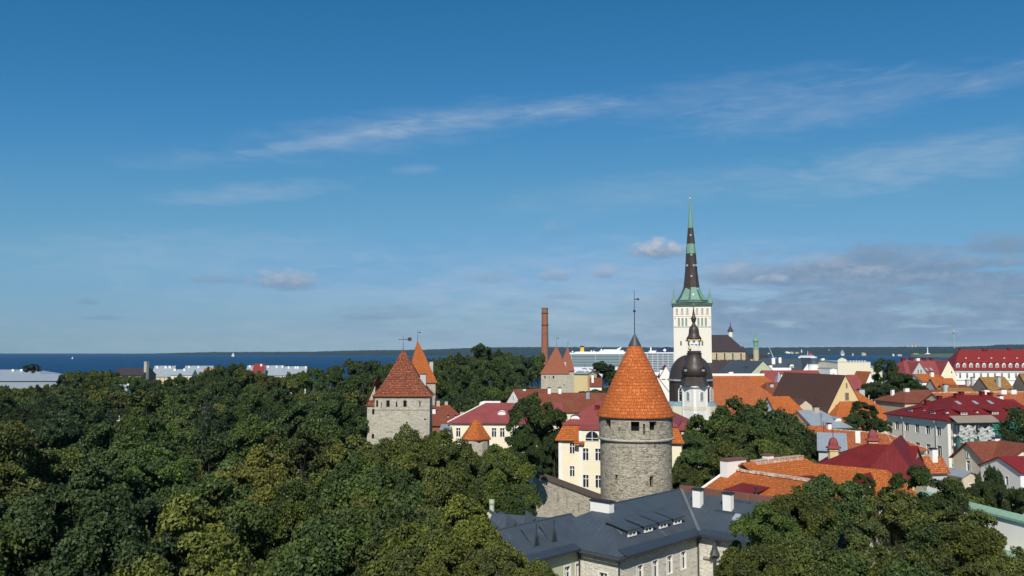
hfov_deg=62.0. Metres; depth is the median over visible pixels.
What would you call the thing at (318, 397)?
leafy tree
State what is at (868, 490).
leafy tree
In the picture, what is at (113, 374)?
leafy tree
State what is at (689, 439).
leafy tree
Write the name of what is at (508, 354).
leafy tree
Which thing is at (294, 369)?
town house
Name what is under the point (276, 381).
leafy tree
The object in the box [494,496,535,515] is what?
leafy tree
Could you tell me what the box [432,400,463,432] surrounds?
town house
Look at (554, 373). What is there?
wall tower
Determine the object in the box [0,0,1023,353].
sky
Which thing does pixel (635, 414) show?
round tower
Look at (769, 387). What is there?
town house
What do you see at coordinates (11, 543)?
leafy tree
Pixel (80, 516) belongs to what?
leafy tree
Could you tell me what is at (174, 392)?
leafy tree
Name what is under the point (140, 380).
leafy tree
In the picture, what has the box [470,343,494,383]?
leafy tree
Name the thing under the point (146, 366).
factory chimney
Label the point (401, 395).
tower
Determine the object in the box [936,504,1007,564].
leafy tree
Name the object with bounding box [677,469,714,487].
leafy tree
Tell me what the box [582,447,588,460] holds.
window
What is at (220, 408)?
leafy tree
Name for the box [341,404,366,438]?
leafy tree
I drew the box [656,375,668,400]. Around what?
town house
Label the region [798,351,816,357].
ship
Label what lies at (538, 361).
leafy tree
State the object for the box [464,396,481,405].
leafy tree
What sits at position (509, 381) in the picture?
leafy tree
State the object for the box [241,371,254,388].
leafy tree
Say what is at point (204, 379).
leafy tree
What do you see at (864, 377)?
town house
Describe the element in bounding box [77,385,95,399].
leafy tree
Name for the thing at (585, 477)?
window
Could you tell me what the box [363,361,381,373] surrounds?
leafy tree
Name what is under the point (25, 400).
leafy tree
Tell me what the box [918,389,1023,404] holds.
town house
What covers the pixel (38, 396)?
leafy tree
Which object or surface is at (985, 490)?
leafy tree
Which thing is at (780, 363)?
town house
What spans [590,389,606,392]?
leafy tree
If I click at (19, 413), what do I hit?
leafy tree
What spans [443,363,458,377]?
leafy tree
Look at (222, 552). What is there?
leafy tree
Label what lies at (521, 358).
leafy tree
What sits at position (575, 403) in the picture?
town house
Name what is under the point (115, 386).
leafy tree
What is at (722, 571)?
leafy tree
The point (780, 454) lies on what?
leafy tree
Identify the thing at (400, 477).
leafy tree
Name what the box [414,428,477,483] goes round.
leafy tree
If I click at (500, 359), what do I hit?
leafy tree
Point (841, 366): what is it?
town house
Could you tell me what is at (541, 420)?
leafy tree
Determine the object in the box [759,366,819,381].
town house
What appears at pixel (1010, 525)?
terrace wall
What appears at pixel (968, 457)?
town house
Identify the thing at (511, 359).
leafy tree
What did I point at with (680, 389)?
drum window
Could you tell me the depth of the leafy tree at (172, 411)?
247.13 m
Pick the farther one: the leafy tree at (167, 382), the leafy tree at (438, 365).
the leafy tree at (167, 382)
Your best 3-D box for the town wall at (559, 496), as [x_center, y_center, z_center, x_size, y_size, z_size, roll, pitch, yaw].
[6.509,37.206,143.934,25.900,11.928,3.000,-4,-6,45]
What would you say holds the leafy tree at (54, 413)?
on the ground
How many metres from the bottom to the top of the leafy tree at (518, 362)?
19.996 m
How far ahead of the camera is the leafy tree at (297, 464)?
146.92 m
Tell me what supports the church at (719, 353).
on the ground
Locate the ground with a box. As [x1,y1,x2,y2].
[145,383,715,476]
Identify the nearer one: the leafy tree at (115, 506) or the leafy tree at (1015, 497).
the leafy tree at (115, 506)
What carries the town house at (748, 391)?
on the ground
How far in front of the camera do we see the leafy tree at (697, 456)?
139.53 m
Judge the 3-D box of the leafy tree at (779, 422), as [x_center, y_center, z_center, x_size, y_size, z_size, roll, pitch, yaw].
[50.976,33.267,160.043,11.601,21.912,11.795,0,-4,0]
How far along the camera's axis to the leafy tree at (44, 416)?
182.64 m
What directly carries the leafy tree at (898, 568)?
on the ground
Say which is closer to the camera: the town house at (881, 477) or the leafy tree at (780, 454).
the town house at (881, 477)
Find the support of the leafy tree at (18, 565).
on the ground
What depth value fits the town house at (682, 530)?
80.94 m
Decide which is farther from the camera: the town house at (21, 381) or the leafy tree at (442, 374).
the town house at (21, 381)
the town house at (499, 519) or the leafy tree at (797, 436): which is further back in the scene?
the leafy tree at (797, 436)
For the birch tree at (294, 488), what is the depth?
81.58 m
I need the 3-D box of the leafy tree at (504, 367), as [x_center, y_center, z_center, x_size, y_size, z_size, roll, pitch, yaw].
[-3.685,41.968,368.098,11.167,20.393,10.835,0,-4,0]
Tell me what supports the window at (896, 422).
in the town house at (927, 424)
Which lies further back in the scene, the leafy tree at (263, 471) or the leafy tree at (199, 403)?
the leafy tree at (199, 403)
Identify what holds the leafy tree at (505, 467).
on the ground
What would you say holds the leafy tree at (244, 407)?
on the ground
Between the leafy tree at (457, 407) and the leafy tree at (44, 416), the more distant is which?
the leafy tree at (457, 407)
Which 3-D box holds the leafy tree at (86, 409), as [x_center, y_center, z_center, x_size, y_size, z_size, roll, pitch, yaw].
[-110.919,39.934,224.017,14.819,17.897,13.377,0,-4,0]
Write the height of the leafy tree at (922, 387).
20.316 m
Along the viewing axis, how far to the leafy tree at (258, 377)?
405.48 m
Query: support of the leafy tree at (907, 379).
on the ground
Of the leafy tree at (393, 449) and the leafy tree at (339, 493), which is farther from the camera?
the leafy tree at (393, 449)
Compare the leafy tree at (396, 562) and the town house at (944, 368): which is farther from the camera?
the town house at (944, 368)
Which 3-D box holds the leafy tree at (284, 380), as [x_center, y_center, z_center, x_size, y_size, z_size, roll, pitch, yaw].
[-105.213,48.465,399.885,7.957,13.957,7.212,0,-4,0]
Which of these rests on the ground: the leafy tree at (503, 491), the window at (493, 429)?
the leafy tree at (503, 491)
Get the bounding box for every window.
[456,427,460,436]
[491,427,496,436]
[499,427,504,437]
[564,564,570,575]
[569,442,574,453]
[569,465,574,476]
[575,562,578,575]
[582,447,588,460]
[582,474,588,487]
[585,431,598,440]
[595,448,599,460]
[595,474,599,488]
[598,570,607,575]
[637,562,643,575]
[652,558,658,575]
[666,553,672,575]
[678,388,681,401]
[680,549,686,570]
[686,392,689,400]
[700,392,703,400]
[710,387,713,401]
[895,421,899,430]
[904,422,909,431]
[914,423,919,432]
[925,425,930,434]
[926,443,930,454]
[936,426,941,436]
[937,445,941,455]
[966,460,970,470]
[1004,475,1008,485]
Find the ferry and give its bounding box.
[644,347,673,375]
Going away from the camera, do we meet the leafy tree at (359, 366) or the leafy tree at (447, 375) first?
the leafy tree at (447, 375)
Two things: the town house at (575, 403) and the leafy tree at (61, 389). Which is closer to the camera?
the town house at (575, 403)
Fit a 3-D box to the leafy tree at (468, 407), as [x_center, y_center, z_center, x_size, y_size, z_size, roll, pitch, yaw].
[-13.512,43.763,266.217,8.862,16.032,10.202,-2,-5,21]
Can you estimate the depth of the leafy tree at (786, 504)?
69.66 m
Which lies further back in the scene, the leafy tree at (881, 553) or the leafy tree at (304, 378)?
the leafy tree at (304, 378)
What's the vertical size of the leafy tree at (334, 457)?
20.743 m
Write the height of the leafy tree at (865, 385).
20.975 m
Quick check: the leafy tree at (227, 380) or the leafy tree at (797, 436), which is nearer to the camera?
the leafy tree at (797, 436)
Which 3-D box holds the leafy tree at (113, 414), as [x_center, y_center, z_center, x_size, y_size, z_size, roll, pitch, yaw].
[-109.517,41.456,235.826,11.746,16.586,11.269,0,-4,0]
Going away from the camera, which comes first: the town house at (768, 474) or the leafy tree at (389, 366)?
the town house at (768, 474)
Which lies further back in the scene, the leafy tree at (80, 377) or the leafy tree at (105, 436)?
the leafy tree at (80, 377)
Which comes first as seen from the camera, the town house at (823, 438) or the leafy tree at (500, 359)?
the town house at (823, 438)
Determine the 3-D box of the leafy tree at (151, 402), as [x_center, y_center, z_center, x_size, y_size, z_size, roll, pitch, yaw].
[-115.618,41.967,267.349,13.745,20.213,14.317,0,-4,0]
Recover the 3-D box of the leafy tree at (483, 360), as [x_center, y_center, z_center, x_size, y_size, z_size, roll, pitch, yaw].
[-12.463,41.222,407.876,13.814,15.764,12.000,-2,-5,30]
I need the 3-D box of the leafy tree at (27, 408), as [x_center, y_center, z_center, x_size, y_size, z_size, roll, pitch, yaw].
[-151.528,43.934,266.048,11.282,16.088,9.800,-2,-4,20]
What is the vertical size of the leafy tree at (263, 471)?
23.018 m
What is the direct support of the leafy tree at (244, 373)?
on the ground
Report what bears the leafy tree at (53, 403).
on the ground
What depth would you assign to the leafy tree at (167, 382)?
397.73 m
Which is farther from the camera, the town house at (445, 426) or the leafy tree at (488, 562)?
the town house at (445, 426)
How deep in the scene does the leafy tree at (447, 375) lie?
357.47 m
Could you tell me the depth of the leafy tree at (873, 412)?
204.57 m
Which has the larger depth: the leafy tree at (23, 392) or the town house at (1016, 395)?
the leafy tree at (23, 392)
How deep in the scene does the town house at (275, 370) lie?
700.74 m
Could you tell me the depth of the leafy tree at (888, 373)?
300.16 m
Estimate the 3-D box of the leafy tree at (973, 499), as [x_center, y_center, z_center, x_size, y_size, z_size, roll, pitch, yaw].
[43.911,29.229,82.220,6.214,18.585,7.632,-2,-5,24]
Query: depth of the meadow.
6732.55 m
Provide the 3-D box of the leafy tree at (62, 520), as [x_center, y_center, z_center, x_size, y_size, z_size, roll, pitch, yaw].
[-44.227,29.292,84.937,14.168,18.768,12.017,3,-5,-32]
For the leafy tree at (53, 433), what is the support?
on the ground
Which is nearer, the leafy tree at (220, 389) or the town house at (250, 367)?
the leafy tree at (220, 389)
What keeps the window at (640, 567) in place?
in the town house at (682, 530)
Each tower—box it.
[366,337,434,443]
[411,332,436,404]
[540,336,569,392]
[563,342,574,392]
[597,297,674,501]
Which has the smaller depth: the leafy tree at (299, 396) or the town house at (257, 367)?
the leafy tree at (299, 396)
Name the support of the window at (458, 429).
in the town house at (492, 417)
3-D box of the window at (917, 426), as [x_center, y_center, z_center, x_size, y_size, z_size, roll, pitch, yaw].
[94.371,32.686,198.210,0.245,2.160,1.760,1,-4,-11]
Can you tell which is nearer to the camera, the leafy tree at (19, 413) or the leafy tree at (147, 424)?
the leafy tree at (147, 424)
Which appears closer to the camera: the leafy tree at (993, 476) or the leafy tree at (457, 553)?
the leafy tree at (457, 553)
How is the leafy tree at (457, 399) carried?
on the ground
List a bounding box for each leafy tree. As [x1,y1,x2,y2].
[0,385,14,396]
[0,388,16,410]
[0,395,18,415]
[0,407,28,423]
[0,419,26,427]
[0,420,61,496]
[0,458,179,575]
[0,460,45,507]
[0,498,58,575]
[0,517,29,575]
[2,388,34,401]
[6,396,36,411]
[16,449,51,482]
[19,403,32,415]
[23,364,41,373]
[24,412,62,448]
[24,507,82,558]
[27,384,45,395]
[27,407,86,451]
[30,394,63,399]
[30,395,66,419]
[31,389,54,396]
[31,407,58,447]
[32,397,73,409]
[42,446,92,467]
[43,385,50,396]
[48,450,105,486]
[50,373,73,387]
[52,385,73,395]
[62,387,90,401]
[65,370,76,385]
[65,404,108,435]
[67,372,88,397]
[69,397,111,413]
[71,381,101,395]
[72,512,86,524]
[76,418,128,465]
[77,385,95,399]
[81,406,111,420]
[84,369,110,387]
[88,387,108,403]
[92,492,278,575]
[94,389,136,411]
[97,371,111,386]
[101,427,197,526]
[104,413,131,435]
[106,408,126,421]
[106,441,199,499]
[107,381,135,405]
[109,370,119,380]
[111,376,130,383]
[113,407,172,442]
[118,389,166,416]
[119,376,136,385]
[135,380,157,414]
[137,376,152,386]
[137,412,171,423]
[142,386,166,411]
[145,474,271,571]
[153,377,172,388]
[156,402,198,428]
[161,391,188,408]
[166,385,192,401]
[166,421,198,446]
[171,373,189,387]
[172,410,196,444]
[178,384,200,404]
[183,459,257,503]
[186,392,214,410]
[188,376,199,384]
[189,418,242,473]
[189,455,206,480]
[192,389,210,411]
[192,407,235,470]
[194,381,221,395]
[199,370,209,386]
[202,443,318,560]
[203,366,211,387]
[207,460,253,502]
[208,395,236,407]
[209,364,230,396]
[209,382,240,398]
[210,410,241,425]
[212,402,225,417]
[215,412,293,467]
[218,363,234,385]
[218,394,254,410]
[222,375,244,389]
[228,363,245,377]
[233,369,254,396]
[233,391,271,420]
[234,386,264,405]
[236,416,280,445]
[238,438,299,470]
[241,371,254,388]
[245,384,262,398]
[251,405,277,423]
[252,400,284,413]
[253,370,273,392]
[253,541,292,575]
[260,513,375,575]
[262,375,274,390]
[262,386,297,408]
[263,427,334,480]
[269,377,287,388]
[272,402,303,428]
[277,401,321,437]
[280,376,293,393]
[281,392,316,409]
[285,372,300,390]
[286,379,304,394]
[288,414,356,473]
[291,371,312,392]
[296,468,330,504]
[299,463,321,481]
[301,396,316,410]
[305,451,379,513]
[306,367,324,393]
[313,392,369,433]
[314,370,343,393]
[314,393,332,400]
[318,483,440,571]
[319,492,376,518]
[320,461,425,510]
[321,383,354,405]
[322,432,383,473]
[323,365,344,392]
[326,428,361,459]
[339,391,368,419]
[340,375,358,389]
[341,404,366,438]
[342,358,362,374]
[343,510,378,574]
[347,520,446,575]
[350,362,368,389]
[350,372,371,405]
[358,377,377,395]
[361,466,436,509]
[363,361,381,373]
[363,439,427,488]
[371,423,441,468]
[372,370,388,390]
[377,512,460,563]
[378,363,387,372]
[383,361,393,372]
[385,451,465,508]
[407,539,501,575]
[409,493,529,563]
[411,504,445,518]
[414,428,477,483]
[425,465,500,510]
[427,358,442,370]
[427,524,529,575]
[433,358,444,372]
[433,371,448,396]
[435,376,449,399]
[436,370,448,394]
[438,354,453,369]
[440,402,464,413]
[442,382,462,401]
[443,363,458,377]
[445,352,468,365]
[446,395,470,405]
[449,373,473,389]
[454,365,470,388]
[460,385,481,398]
[461,402,476,411]
[461,539,534,575]
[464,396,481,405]
[464,449,488,484]
[465,357,482,377]
[467,480,516,519]
[468,358,486,380]
[469,372,488,389]
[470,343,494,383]
[475,384,493,399]
[475,444,520,486]
[476,358,500,382]
[476,358,500,384]
[476,448,536,497]
[478,396,504,403]
[486,349,504,360]
[486,371,505,390]
[486,387,511,400]
[491,362,515,391]
[494,356,509,363]
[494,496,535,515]
[497,482,541,513]
[499,389,512,402]
[501,352,512,359]
[501,356,517,372]
[502,376,518,390]
[504,382,526,389]
[504,427,541,497]
[505,391,567,454]
[506,361,528,386]
[507,355,524,374]
[511,377,528,387]
[511,558,558,575]
[512,356,533,380]
[521,355,536,373]
[528,353,545,388]
[529,365,544,385]
[532,448,558,476]
[538,452,558,478]
[540,431,558,476]
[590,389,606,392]
[592,361,614,387]
[604,370,616,385]
[672,447,725,480]
[672,463,701,489]
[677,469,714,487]
[681,433,706,467]
[682,414,734,447]
[689,408,745,446]
[703,440,756,485]
[709,395,761,431]
[713,541,798,575]
[719,565,762,575]
[721,420,766,458]
[725,438,787,458]
[728,500,810,558]
[741,409,779,441]
[743,427,805,455]
[746,485,839,556]
[748,398,800,433]
[761,532,851,575]
[768,407,795,436]
[773,420,803,441]
[776,448,815,462]
[786,432,818,461]
[788,422,818,460]
[791,474,877,548]
[804,455,818,462]
[819,547,870,575]
[820,497,890,560]
[842,413,865,430]
[850,401,878,429]
[852,468,876,495]
[852,541,958,575]
[855,489,931,569]
[861,381,882,401]
[864,381,889,398]
[864,418,892,432]
[869,358,904,400]
[877,464,970,537]
[880,558,946,575]
[885,374,921,392]
[900,521,977,575]
[909,385,928,389]
[924,510,969,558]
[932,556,999,575]
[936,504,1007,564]
[937,524,1014,575]
[963,494,990,506]
[966,480,1010,510]
[974,546,1023,575]
[975,465,1006,502]
[991,406,1023,442]
[999,429,1020,442]
[1002,486,1023,514]
[1005,573,1020,575]
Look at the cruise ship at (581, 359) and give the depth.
1615.48 m
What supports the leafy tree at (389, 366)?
on the ground
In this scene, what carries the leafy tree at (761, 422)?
on the ground
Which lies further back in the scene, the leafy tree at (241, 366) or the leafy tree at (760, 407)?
the leafy tree at (241, 366)
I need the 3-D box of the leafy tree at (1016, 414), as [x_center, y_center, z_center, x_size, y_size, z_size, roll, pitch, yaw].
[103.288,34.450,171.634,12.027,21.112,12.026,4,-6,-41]
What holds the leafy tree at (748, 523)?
on the ground
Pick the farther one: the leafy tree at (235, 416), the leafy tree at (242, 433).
the leafy tree at (235, 416)
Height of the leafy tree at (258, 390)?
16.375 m
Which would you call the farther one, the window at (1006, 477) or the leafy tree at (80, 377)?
the leafy tree at (80, 377)
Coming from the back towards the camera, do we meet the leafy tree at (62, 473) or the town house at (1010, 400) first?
the town house at (1010, 400)
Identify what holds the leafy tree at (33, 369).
on the ground
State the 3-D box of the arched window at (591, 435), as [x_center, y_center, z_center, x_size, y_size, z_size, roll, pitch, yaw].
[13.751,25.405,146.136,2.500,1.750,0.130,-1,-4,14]
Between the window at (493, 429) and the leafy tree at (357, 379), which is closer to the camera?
the window at (493, 429)
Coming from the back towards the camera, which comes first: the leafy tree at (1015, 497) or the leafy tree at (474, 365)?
the leafy tree at (474, 365)
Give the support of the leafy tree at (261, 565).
on the ground
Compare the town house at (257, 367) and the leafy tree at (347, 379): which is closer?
the leafy tree at (347, 379)
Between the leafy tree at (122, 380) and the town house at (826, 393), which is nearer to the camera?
the town house at (826, 393)
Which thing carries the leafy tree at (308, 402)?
on the ground
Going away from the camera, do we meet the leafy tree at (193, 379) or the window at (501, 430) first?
the window at (501, 430)
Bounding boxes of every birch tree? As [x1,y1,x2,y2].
[49,443,106,484]
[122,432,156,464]
[256,479,321,560]
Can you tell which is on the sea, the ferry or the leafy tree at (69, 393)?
the ferry
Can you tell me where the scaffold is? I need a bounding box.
[949,415,1022,452]
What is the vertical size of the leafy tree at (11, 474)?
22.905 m
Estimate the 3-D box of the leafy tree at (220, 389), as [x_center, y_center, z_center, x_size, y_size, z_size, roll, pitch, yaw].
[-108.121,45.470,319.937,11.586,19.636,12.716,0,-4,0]
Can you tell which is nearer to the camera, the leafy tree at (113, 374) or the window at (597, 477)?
the window at (597, 477)
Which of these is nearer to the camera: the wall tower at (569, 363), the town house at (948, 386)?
the town house at (948, 386)
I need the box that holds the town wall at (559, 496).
[514,471,600,516]
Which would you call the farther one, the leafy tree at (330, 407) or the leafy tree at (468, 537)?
the leafy tree at (330, 407)
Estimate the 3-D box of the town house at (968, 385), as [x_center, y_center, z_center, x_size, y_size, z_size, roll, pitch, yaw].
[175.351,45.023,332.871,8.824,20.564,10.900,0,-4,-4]
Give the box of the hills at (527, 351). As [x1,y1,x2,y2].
[138,347,752,355]
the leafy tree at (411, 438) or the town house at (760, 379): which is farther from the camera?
the town house at (760, 379)
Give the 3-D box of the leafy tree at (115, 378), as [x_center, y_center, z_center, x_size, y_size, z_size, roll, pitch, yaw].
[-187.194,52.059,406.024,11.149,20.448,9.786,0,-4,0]
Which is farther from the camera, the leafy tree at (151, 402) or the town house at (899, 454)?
the leafy tree at (151, 402)
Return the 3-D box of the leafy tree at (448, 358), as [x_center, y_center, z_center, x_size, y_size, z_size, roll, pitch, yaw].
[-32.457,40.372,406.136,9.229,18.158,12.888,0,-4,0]
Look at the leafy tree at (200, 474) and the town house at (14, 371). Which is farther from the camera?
the town house at (14, 371)
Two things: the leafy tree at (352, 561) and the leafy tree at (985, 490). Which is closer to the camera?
the leafy tree at (352, 561)
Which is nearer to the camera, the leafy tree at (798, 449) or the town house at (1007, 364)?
the leafy tree at (798, 449)
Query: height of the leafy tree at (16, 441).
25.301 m
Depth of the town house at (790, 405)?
185.46 m
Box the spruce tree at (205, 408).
[194,401,213,471]
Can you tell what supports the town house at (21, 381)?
on the ground
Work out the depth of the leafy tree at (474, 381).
346.42 m
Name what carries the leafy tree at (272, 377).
on the ground
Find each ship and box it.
[570,346,624,375]
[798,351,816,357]
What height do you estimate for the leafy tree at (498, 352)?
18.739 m
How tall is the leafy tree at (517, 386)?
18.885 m
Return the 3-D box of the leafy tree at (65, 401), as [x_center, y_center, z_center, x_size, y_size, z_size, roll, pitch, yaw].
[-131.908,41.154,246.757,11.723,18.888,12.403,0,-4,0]
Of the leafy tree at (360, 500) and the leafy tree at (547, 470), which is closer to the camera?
the leafy tree at (360, 500)
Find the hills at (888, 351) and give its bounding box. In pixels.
[744,344,1023,355]
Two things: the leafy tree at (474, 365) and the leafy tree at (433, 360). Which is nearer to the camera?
the leafy tree at (474, 365)
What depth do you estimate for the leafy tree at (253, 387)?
385.99 m
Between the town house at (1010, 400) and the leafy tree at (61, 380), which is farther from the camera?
the leafy tree at (61, 380)
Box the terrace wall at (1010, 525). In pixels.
[893,490,1023,568]
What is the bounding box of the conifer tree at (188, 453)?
[183,446,199,477]
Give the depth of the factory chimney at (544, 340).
955.84 m
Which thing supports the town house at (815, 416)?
on the ground
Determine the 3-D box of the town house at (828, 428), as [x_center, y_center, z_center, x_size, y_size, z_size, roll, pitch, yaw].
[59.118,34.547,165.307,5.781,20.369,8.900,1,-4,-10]
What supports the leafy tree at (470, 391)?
on the ground
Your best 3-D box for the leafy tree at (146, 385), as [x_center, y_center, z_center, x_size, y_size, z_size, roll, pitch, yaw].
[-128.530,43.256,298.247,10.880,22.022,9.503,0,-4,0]
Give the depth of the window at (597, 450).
145.86 m
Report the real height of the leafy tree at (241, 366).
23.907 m
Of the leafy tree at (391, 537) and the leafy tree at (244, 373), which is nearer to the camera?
the leafy tree at (391, 537)
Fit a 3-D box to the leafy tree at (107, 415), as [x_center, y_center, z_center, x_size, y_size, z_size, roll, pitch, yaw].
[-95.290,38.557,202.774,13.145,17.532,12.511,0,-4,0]
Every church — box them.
[667,302,716,467]
[671,198,750,373]
[748,330,768,360]
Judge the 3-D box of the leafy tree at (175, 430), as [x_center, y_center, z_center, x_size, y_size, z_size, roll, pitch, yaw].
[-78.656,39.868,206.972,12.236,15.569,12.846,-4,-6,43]
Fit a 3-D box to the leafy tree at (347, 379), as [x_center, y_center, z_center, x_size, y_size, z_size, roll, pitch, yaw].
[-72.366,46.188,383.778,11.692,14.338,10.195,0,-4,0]
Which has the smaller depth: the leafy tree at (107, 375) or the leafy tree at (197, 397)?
the leafy tree at (197, 397)
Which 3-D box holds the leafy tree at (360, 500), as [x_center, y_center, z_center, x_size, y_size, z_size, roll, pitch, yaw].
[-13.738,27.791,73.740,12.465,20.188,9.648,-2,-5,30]
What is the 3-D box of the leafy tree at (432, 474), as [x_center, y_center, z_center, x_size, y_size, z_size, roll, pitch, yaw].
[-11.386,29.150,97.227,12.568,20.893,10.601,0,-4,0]
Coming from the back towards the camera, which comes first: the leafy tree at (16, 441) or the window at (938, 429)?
the window at (938, 429)
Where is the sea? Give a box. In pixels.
[0,354,948,385]
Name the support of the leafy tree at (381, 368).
on the ground
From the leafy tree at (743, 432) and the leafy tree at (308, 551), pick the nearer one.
the leafy tree at (308, 551)
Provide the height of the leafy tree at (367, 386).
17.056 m
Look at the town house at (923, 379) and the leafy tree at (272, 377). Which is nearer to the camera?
the town house at (923, 379)
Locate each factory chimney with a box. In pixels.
[144,361,148,379]
[541,308,548,364]
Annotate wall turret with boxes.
[461,419,490,455]
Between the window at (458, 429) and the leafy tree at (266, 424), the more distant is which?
the window at (458, 429)
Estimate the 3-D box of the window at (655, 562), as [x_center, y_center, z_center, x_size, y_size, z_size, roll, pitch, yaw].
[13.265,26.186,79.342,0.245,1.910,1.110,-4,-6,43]
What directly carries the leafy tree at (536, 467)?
on the ground
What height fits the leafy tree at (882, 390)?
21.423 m
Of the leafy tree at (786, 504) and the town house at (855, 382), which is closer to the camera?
the leafy tree at (786, 504)
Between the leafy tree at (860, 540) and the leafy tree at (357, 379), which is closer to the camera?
the leafy tree at (860, 540)
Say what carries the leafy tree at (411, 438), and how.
on the ground
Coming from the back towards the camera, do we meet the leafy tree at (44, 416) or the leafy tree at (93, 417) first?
the leafy tree at (93, 417)
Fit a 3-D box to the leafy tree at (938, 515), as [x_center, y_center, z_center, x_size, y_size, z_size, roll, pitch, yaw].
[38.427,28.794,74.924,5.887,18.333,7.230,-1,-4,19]
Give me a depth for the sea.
4367.03 m
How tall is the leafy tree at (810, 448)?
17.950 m
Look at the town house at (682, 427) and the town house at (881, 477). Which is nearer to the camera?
the town house at (881, 477)
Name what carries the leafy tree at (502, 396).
on the ground
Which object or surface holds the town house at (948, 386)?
on the ground
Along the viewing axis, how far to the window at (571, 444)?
147.90 m
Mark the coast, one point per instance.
(43, 353)
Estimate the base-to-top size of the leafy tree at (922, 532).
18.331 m
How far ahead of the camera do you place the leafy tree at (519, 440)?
137.12 m
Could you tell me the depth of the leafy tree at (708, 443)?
157.07 m
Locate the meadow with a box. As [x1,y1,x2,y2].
[911,353,954,357]
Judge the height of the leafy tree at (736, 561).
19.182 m
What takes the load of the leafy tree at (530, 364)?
on the ground
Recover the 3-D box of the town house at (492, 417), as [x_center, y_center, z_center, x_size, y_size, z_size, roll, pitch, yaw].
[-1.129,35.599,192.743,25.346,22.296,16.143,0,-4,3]
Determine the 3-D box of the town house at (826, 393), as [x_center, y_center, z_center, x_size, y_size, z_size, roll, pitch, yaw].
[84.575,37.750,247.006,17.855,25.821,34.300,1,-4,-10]
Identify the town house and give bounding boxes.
[0,369,60,373]
[0,370,64,393]
[115,368,155,380]
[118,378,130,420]
[153,365,176,383]
[170,368,197,384]
[185,365,213,373]
[247,363,252,369]
[252,364,265,373]
[265,365,283,390]
[282,366,307,393]
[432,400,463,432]
[440,424,451,444]
[447,401,562,453]
[486,499,548,528]
[490,485,890,575]
[506,388,547,402]
[529,387,605,419]
[555,402,684,493]
[573,368,597,392]
[589,374,601,389]
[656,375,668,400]
[658,365,669,390]
[674,412,693,460]
[702,453,881,514]
[712,373,771,385]
[713,378,771,415]
[718,360,772,373]
[758,354,827,369]
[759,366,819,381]
[760,382,778,394]
[764,396,802,422]
[772,372,858,413]
[795,405,851,429]
[805,423,835,432]
[815,463,916,496]
[817,358,881,382]
[817,421,860,460]
[817,422,925,492]
[829,389,888,432]
[833,429,928,455]
[846,375,862,390]
[855,371,874,401]
[873,387,943,410]
[882,391,1023,467]
[883,356,956,383]
[912,372,941,385]
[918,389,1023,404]
[922,448,950,492]
[926,372,958,389]
[935,384,974,391]
[937,377,957,387]
[947,346,1023,385]
[947,437,1023,494]
[957,377,973,387]
[971,376,1013,391]
[977,451,1023,514]
[996,395,1021,404]
[1012,373,1023,390]
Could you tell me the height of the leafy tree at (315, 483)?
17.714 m
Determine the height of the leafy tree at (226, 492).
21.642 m
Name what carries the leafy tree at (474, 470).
on the ground
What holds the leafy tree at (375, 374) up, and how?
on the ground
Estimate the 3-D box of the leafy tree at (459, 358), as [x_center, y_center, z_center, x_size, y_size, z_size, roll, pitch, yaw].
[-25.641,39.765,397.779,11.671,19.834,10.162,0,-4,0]
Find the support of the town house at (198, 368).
on the ground
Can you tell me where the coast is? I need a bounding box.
[0,353,86,353]
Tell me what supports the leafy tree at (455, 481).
on the ground
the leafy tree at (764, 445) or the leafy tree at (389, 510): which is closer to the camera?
the leafy tree at (389, 510)
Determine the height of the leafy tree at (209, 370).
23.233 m
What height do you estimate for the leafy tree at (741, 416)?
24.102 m
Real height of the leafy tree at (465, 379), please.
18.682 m
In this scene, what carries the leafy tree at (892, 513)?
on the ground
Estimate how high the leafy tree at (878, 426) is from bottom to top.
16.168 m
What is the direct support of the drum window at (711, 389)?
in the church at (690, 379)
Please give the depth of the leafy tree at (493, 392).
309.95 m
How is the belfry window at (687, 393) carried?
in the church at (690, 379)
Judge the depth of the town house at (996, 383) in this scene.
264.01 m
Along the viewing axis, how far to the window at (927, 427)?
194.89 m
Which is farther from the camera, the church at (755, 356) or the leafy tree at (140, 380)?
the church at (755, 356)
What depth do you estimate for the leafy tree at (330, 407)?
189.76 m
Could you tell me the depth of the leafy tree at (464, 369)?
367.08 m
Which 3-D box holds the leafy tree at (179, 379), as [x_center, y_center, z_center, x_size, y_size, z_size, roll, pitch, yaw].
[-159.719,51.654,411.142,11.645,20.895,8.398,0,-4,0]
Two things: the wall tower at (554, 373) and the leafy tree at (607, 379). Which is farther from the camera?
the wall tower at (554, 373)
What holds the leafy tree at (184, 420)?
on the ground
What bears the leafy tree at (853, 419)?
on the ground
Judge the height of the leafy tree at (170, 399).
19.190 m
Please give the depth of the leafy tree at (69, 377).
394.11 m
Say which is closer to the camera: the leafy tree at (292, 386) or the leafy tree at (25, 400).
the leafy tree at (25, 400)
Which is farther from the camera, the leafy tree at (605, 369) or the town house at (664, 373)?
the leafy tree at (605, 369)
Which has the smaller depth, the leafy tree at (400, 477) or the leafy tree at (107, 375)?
the leafy tree at (400, 477)
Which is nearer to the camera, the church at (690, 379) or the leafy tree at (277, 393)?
the church at (690, 379)
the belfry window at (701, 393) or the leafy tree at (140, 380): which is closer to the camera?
the belfry window at (701, 393)
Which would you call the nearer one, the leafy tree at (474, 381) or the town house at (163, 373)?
the leafy tree at (474, 381)
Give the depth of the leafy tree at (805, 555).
59.29 m
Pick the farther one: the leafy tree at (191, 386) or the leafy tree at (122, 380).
the leafy tree at (122, 380)

